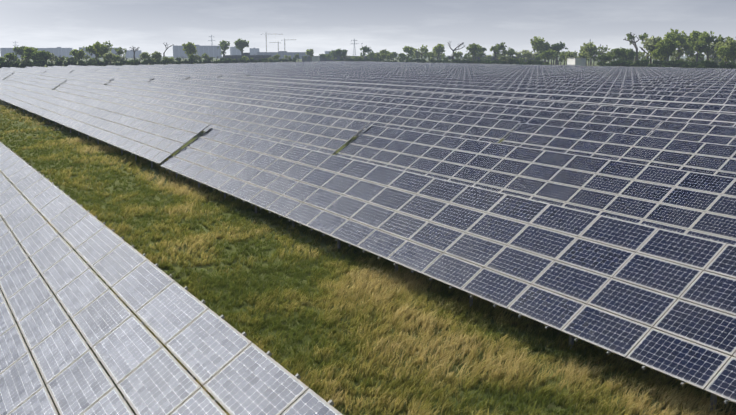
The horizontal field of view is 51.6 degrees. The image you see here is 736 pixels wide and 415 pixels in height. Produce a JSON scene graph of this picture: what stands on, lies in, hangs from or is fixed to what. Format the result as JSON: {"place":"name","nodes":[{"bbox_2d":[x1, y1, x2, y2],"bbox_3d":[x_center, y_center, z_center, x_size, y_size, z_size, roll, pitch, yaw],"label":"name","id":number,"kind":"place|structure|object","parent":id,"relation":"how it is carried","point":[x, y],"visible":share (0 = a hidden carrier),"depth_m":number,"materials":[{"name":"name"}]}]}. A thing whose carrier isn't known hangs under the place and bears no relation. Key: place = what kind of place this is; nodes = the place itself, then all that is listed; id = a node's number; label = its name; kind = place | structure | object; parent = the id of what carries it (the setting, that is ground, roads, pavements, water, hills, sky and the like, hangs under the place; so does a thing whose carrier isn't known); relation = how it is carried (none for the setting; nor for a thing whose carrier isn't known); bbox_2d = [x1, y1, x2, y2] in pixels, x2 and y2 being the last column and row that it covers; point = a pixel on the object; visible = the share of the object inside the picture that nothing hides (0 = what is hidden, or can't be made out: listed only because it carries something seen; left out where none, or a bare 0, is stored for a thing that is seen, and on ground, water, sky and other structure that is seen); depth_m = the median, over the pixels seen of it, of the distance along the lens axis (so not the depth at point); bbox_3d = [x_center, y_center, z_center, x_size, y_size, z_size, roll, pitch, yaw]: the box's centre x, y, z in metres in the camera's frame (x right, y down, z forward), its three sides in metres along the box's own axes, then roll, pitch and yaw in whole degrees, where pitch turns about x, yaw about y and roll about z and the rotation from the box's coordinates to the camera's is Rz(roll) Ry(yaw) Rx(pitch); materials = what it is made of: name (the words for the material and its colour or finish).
{"place":"outdoors","nodes":[
{"label":"outdoors","id":0,"kind":"place"},
{"bbox_2d":[0,56,735,414],"bbox_3d":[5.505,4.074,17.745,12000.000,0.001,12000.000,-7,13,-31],"label":"ground","id":1,"kind":"structure","parent":0,"point":[308,304],"depth_m":23.19,"materials":[{"name":"green plant"}]},
{"bbox_2d":[0,48,60,57],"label":"building","id":2,"kind":"structure","parent":1,"relation":"on","point":[54,51],"depth_m":2077.76,"materials":[{"name":"concrete"}]},
{"bbox_2d":[57,47,72,57],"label":"building","id":3,"kind":"structure","parent":1,"relation":"on","point":[65,52],"depth_m":2277.48,"materials":[{"name":"concrete"}]},
{"bbox_2d":[79,47,120,57],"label":"building","id":4,"kind":"structure","parent":1,"relation":"on","point":[113,51],"depth_m":2032.02,"materials":[{"name":"concrete"}]},
{"bbox_2d":[125,50,141,57],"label":"building","id":5,"kind":"structure","parent":1,"relation":"on","point":[129,54],"depth_m":2439.17,"materials":[{"name":"concrete"}]},
{"bbox_2d":[173,45,221,57],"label":"building","id":6,"kind":"structure","parent":1,"relation":"on","point":[210,51],"depth_m":2011.81,"materials":[{"name":"concrete"}]},
{"bbox_2d":[230,46,240,54],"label":"building","id":7,"kind":"structure","parent":1,"relation":"on","point":[234,51],"depth_m":2317.11,"materials":[{"name":"concrete"}]},
{"bbox_2d":[225,53,270,62],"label":"building","id":8,"kind":"structure","parent":1,"relation":"on","point":[249,56],"depth_m":737.00,"materials":[{"name":"grey concrete"}]},
{"bbox_2d":[250,48,258,54],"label":"building","id":9,"kind":"structure","parent":1,"relation":"on","point":[253,51],"depth_m":2422.65,"materials":[{"name":"concrete"}]},
{"bbox_2d":[256,51,307,58],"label":"building","id":10,"kind":"structure","parent":1,"relation":"on","point":[288,54],"depth_m":1656.93,"materials":[{"name":"concrete"}]},
{"bbox_2d":[312,56,319,61],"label":"inverter station","id":11,"kind":"object","parent":1,"relation":"on","point":[316,58],"visible":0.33,"depth_m":589.77,"materials":[{"name":"grey metal"}]},
{"bbox_2d":[302,56,379,61],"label":"building","id":12,"kind":"structure","parent":1,"relation":"on","point":[309,58],"depth_m":881.84,"materials":[{"name":"grey"}]},
{"bbox_2d":[351,39,357,54],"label":"pylon","id":13,"kind":"object","parent":1,"relation":"on","point":[354,40],"visible":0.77,"depth_m":1710.65,"materials":[{"name":"silver metal"}]},
{"bbox_2d":[0,61,735,414],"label":"solar tables","id":14,"kind":"object","parent":1,"relation":"on","point":[596,191],"visible":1,"depth_m":28.34,"materials":[{"name":"blue glass"}]},
{"bbox_2d":[0,28,735,68],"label":"trees","id":15,"kind":"object","parent":1,"relation":"on","point":[720,51],"visible":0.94,"depth_m":442.13,"materials":[{"name":"green plant"}]},
{"bbox_2d":[467,56,534,63],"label":"building","id":16,"kind":"structure","parent":1,"relation":"on","point":[493,58],"depth_m":677.50,"materials":[{"name":"grey"}]},
{"bbox_2d":[567,58,586,65],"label":"inverter station","id":17,"kind":"object","parent":1,"relation":"on","point":[576,61],"visible":0.38,"depth_m":355.79,"materials":[{"name":"grey metal"}]},
{"bbox_2d":[0,0,735,55],"label":"sky","id":18,"kind":"structure","parent":0,"point":[320,26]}
]}

